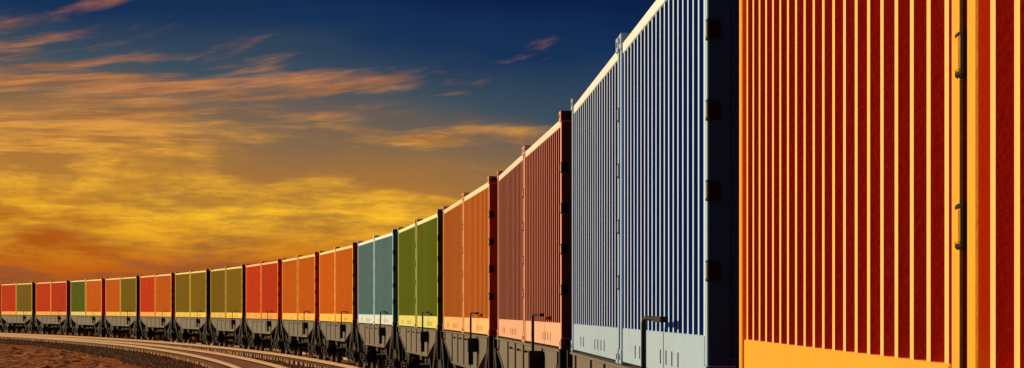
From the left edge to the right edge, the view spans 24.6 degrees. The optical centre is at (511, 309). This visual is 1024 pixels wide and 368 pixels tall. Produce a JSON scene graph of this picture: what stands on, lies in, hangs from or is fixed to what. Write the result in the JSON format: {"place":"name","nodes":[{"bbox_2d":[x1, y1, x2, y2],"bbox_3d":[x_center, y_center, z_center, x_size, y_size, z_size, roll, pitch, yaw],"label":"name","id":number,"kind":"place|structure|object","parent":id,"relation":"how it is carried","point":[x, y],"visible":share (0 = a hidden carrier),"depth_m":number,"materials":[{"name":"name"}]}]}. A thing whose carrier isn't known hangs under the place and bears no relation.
{"place":"outdoors","nodes":[
{"label":"outdoors","id":0,"kind":"place"},
{"bbox_2d":[0,329,385,367],"bbox_3d":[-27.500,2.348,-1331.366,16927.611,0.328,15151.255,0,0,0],"label":"ground","id":1,"kind":"structure","parent":0,"point":[18,356],"depth_m":111.11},
{"bbox_2d":[0,334,290,367],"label":"railway track","id":2,"kind":"structure","parent":1,"relation":"on","point":[208,359],"depth_m":112.90,"materials":[{"name":"metal"}]},
{"bbox_2d":[0,338,314,367],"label":"ballast bed","id":3,"kind":"object","parent":1,"relation":"on","point":[176,360],"visible":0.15,"depth_m":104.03,"materials":[{"name":"brown gravel"}]},
{"bbox_2d":[0,332,387,367],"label":"railway track","id":4,"kind":"structure","parent":1,"relation":"on","point":[308,359],"depth_m":114.93,"materials":[{"name":"metal"}]},
{"bbox_2d":[0,323,23,332],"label":"flat wagon","id":5,"kind":"object","parent":4,"relation":"on","point":[2,329],"visible":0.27,"depth_m":196.34,"materials":[{"name":"grey paint"}]},
{"bbox_2d":[0,285,0,314],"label":"shipping container","id":6,"kind":"object","parent":5,"relation":"on","point":[0,299],"visible":0.07,"depth_m":195.85,"materials":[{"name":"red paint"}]},
{"bbox_2d":[0,310,57,333],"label":"flat wagon","id":7,"kind":"object","parent":4,"relation":"on","point":[27,323],"visible":0.69,"depth_m":188.95,"materials":[{"name":"grey paint"}]},
{"bbox_2d":[1,283,15,314],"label":"shipping container","id":8,"kind":"object","parent":7,"relation":"on","point":[8,299],"visible":0.34,"depth_m":192.05,"materials":[{"name":"red metal"}]},
{"bbox_2d":[16,282,35,314],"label":"shipping container","id":9,"kind":"object","parent":7,"relation":"on","point":[25,296],"visible":0.38,"depth_m":186.14,"materials":[{"name":"yellow metal"}]},
{"bbox_2d":[35,310,94,335],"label":"flat wagon","id":10,"kind":"object","parent":4,"relation":"on","point":[47,323],"visible":0.75,"depth_m":177.70,"materials":[{"name":"grey paint"}]},
{"bbox_2d":[36,281,50,314],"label":"shipping container","id":11,"kind":"object","parent":10,"relation":"on","point":[43,298],"visible":0.38,"depth_m":180.53,"materials":[{"name":"red metal"}]},
{"bbox_2d":[51,280,70,315],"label":"shipping container","id":12,"kind":"object","parent":10,"relation":"on","point":[60,295],"visible":0.52,"depth_m":174.29,"materials":[{"name":"metal"}]},
{"bbox_2d":[69,310,129,337],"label":"flat wagon","id":13,"kind":"object","parent":4,"relation":"on","point":[82,323],"visible":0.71,"depth_m":166.00,"materials":[{"name":"grey paint"}]},
{"bbox_2d":[70,279,85,315],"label":"shipping container","id":14,"kind":"object","parent":13,"relation":"on","point":[78,297],"visible":0.41,"depth_m":168.64,"materials":[{"name":"green metal"}]},
{"bbox_2d":[86,278,105,315],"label":"shipping container","id":15,"kind":"object","parent":13,"relation":"on","point":[96,294],"visible":0.35,"depth_m":162.57,"materials":[{"name":"metal"}]},
{"bbox_2d":[104,310,167,339],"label":"flat wagon","id":16,"kind":"object","parent":4,"relation":"on","point":[118,325],"visible":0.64,"depth_m":153.98,"materials":[{"name":"grey paint"}]},
{"bbox_2d":[105,278,120,315],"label":"shipping container","id":17,"kind":"object","parent":16,"relation":"on","point":[113,296],"visible":0.39,"depth_m":156.84,"materials":[{"name":"metal"}]},
{"bbox_2d":[120,275,139,315],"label":"shipping container","id":18,"kind":"object","parent":16,"relation":"on","point":[130,293],"visible":0.42,"depth_m":150.97,"materials":[{"name":"yellow metal"}]},
{"bbox_2d":[139,310,203,342],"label":"flat wagon","id":19,"kind":"object","parent":4,"relation":"on","point":[153,326],"visible":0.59,"depth_m":142.25,"materials":[{"name":"grey paint"}]},
{"bbox_2d":[140,274,154,316],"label":"shipping container","id":20,"kind":"object","parent":19,"relation":"on","point":[147,295],"visible":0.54,"depth_m":145.18,"materials":[{"name":"metal"}]},
{"bbox_2d":[155,272,174,316],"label":"shipping container","id":21,"kind":"object","parent":19,"relation":"on","point":[164,291],"visible":0.41,"depth_m":139.00,"materials":[{"name":"metal"}]},
{"bbox_2d":[174,310,240,345],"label":"flat wagon","id":22,"kind":"object","parent":4,"relation":"on","point":[189,327],"visible":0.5,"depth_m":130.42,"materials":[{"name":"grey paint"}]},
{"bbox_2d":[175,271,189,316],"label":"shipping container","id":23,"kind":"object","parent":22,"relation":"on","point":[182,294],"visible":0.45,"depth_m":133.17,"materials":[{"name":"yellow metal"}]},
{"bbox_2d":[190,269,210,317],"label":"shipping container","id":24,"kind":"object","parent":22,"relation":"on","point":[200,290],"visible":0.4,"depth_m":126.93,"materials":[{"name":"yellow metal"}]},
{"bbox_2d":[209,311,275,349],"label":"flat wagon","id":25,"kind":"object","parent":4,"relation":"on","point":[226,329],"visible":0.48,"depth_m":118.18,"materials":[{"name":"grey paint"}]},
{"bbox_2d":[210,267,225,317],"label":"shipping container","id":26,"kind":"object","parent":25,"relation":"on","point":[218,293],"visible":0.34,"depth_m":120.80,"materials":[{"name":"yellow metal"}]},
{"bbox_2d":[226,264,245,318],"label":"shipping container","id":27,"kind":"object","parent":25,"relation":"on","point":[236,290],"visible":0.38,"depth_m":114.77,"materials":[{"name":"yellow metal"}]},
{"bbox_2d":[244,311,290,354],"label":"flat wagon","id":28,"kind":"object","parent":4,"relation":"on","point":[264,331],"visible":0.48,"depth_m":105.96,"materials":[{"name":"grey paint"}]},
{"bbox_2d":[246,262,260,318],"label":"shipping container","id":29,"kind":"object","parent":28,"relation":"on","point":[253,291],"visible":0.34,"depth_m":108.84,"materials":[{"name":"red metal"}]},
{"bbox_2d":[261,259,281,319],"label":"shipping container","id":30,"kind":"object","parent":28,"relation":"on","point":[271,286],"visible":0.36,"depth_m":102.77,"materials":[{"name":"red metal"}]},
{"bbox_2d":[281,311,328,360],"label":"flat wagon","id":31,"kind":"object","parent":4,"relation":"on","point":[301,334],"visible":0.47,"depth_m":93.64,"materials":[{"name":"grey paint"}]},
{"bbox_2d":[282,255,297,320],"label":"shipping container","id":32,"kind":"object","parent":31,"relation":"on","point":[289,289],"visible":0.34,"depth_m":96.29,"materials":[{"name":"metal"}]},
{"bbox_2d":[298,252,318,320],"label":"shipping container","id":33,"kind":"object","parent":31,"relation":"on","point":[308,282],"visible":0.29,"depth_m":90.24,"materials":[{"name":"metal"}]},
{"bbox_2d":[317,311,369,367],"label":"flat wagon","id":34,"kind":"object","parent":4,"relation":"on","point":[340,337],"visible":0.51,"depth_m":81.58,"materials":[{"name":"grey paint"}]},
{"bbox_2d":[319,247,334,321],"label":"shipping container","id":35,"kind":"object","parent":34,"relation":"on","point":[326,285],"visible":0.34,"depth_m":84.18,"materials":[{"name":"metal"}]},
{"bbox_2d":[335,242,357,322],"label":"shipping container","id":36,"kind":"object","parent":34,"relation":"on","point":[346,278],"visible":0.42,"depth_m":77.73,"materials":[{"name":"metal"}]},
{"bbox_2d":[356,311,406,367],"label":"flat wagon","id":37,"kind":"object","parent":4,"relation":"on","point":[378,341],"visible":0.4,"depth_m":69.48,"materials":[{"name":"grey paint"}]},
{"bbox_2d":[357,236,373,323],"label":"shipping container","id":38,"kind":"object","parent":37,"relation":"on","point":[365,281],"visible":0.23,"depth_m":71.49,"materials":[{"name":"blue metal"}]},
{"bbox_2d":[374,229,397,325],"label":"shipping container","id":39,"kind":"object","parent":37,"relation":"on","point":[386,272],"visible":0.36,"depth_m":65.32,"materials":[{"name":"blue metal"}]},
{"bbox_2d":[396,311,453,367],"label":"flat wagon","id":40,"kind":"object","parent":4,"relation":"on","point":[421,347],"visible":0.43,"depth_m":56.41,"materials":[{"name":"grey paint"}]},
{"bbox_2d":[398,219,415,327],"bbox_3d":[-1.448,-0.870,59.293,2.456,2.600,5.638,0,0,-7],"label":"shipping container","id":41,"kind":"object","parent":40,"relation":"on","point":[407,276],"visible":0.2,"depth_m":59.00,"materials":[{"name":"green metal"}]},
{"bbox_2d":[416,209,442,328],"bbox_3d":[-0.737,-0.870,53.638,2.456,2.600,5.638,0,0,-7],"label":"shipping container","id":42,"kind":"object","parent":40,"relation":"on","point":[429,264],"visible":0.27,"depth_m":52.81,"materials":[{"name":"green metal"}]},
{"bbox_2d":[441,312,492,367],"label":"flat wagon","id":43,"kind":"object","parent":4,"relation":"on","point":[459,349],"visible":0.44,"depth_m":43.04,"materials":[{"name":"grey paint"}]},
{"bbox_2d":[443,193,463,332],"bbox_3d":[0.029,-0.870,46.730,2.456,2.600,5.638,0,0,-5],"label":"shipping container","id":44,"kind":"object","parent":43,"relation":"on","point":[453,267],"visible":0.23,"depth_m":46.51,"materials":[{"name":"orange metal"}]},
{"bbox_2d":[463,176,497,335],"bbox_3d":[0.574,-0.870,41.057,2.456,2.600,5.638,0,0,-6],"label":"shipping container","id":45,"kind":"object","parent":43,"relation":"on","point":[480,250],"visible":0.29,"depth_m":39.99,"materials":[{"name":"orange metal"}]},
{"bbox_2d":[493,313,570,367],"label":"flat wagon","id":46,"kind":"object","parent":4,"relation":"on","point":[511,353],"visible":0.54,"depth_m":30.62,"materials":[{"name":"grey paint"}]},
{"bbox_2d":[497,147,523,341],"bbox_3d":[1.179,-0.870,34.133,2.456,2.600,5.638,0,0,-4],"label":"shipping container","id":47,"kind":"object","parent":46,"relation":"on","point":[510,178],"visible":0.26,"depth_m":33.91,"materials":[{"name":"red metal"}]},
{"bbox_2d":[523,110,571,348],"bbox_3d":[1.563,-0.870,28.446,2.456,2.600,5.638,0,0,-4],"label":"shipping container","id":48,"kind":"object","parent":46,"relation":"on","point":[548,224],"visible":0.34,"depth_m":27.35,"materials":[{"name":"red metal"}]},
{"bbox_2d":[567,316,667,367],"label":"flat wagon","id":49,"kind":"object","parent":4,"relation":"on","point":[580,360],"visible":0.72,"depth_m":20.18,"materials":[{"name":"grey paint"}]},
{"bbox_2d":[571,37,619,363],"bbox_3d":[1.950,-0.870,21.507,2.456,2.600,5.638,0,0,-2],"label":"shipping container","id":50,"kind":"object","parent":49,"relation":"on","point":[595,108],"visible":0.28,"depth_m":21.05,"materials":[{"name":"blue metal"}]},
{"bbox_2d":[619,0,738,367],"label":"shipping container","id":51,"kind":"object","parent":49,"relation":"on","point":[679,164],"visible":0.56,"depth_m":14.54,"materials":[{"name":"blue metal"}]},
{"bbox_3d":[2.311,0.993,6.025,2.630,1.908,12.595,0,0,0],"label":"flat wagon","id":52,"kind":"object","parent":4,"relation":"on","visible":0},
{"bbox_2d":[739,0,966,367],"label":"shipping container","id":53,"kind":"object","parent":52,"relation":"on","point":[852,183],"visible":0.83,"depth_m":8.16,"materials":[{"name":"red metal"}]},
{"bbox_2d":[967,0,1023,367],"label":"shipping container","id":54,"kind":"object","parent":52,"relation":"on","point":[995,183],"depth_m":5.68,"materials":[{"name":"red metal"}]},
{"bbox_2d":[0,0,655,284],"label":"sky","id":55,"kind":"structure","parent":0,"point":[138,137],"materials":[{"name":"orange"}]}
]}

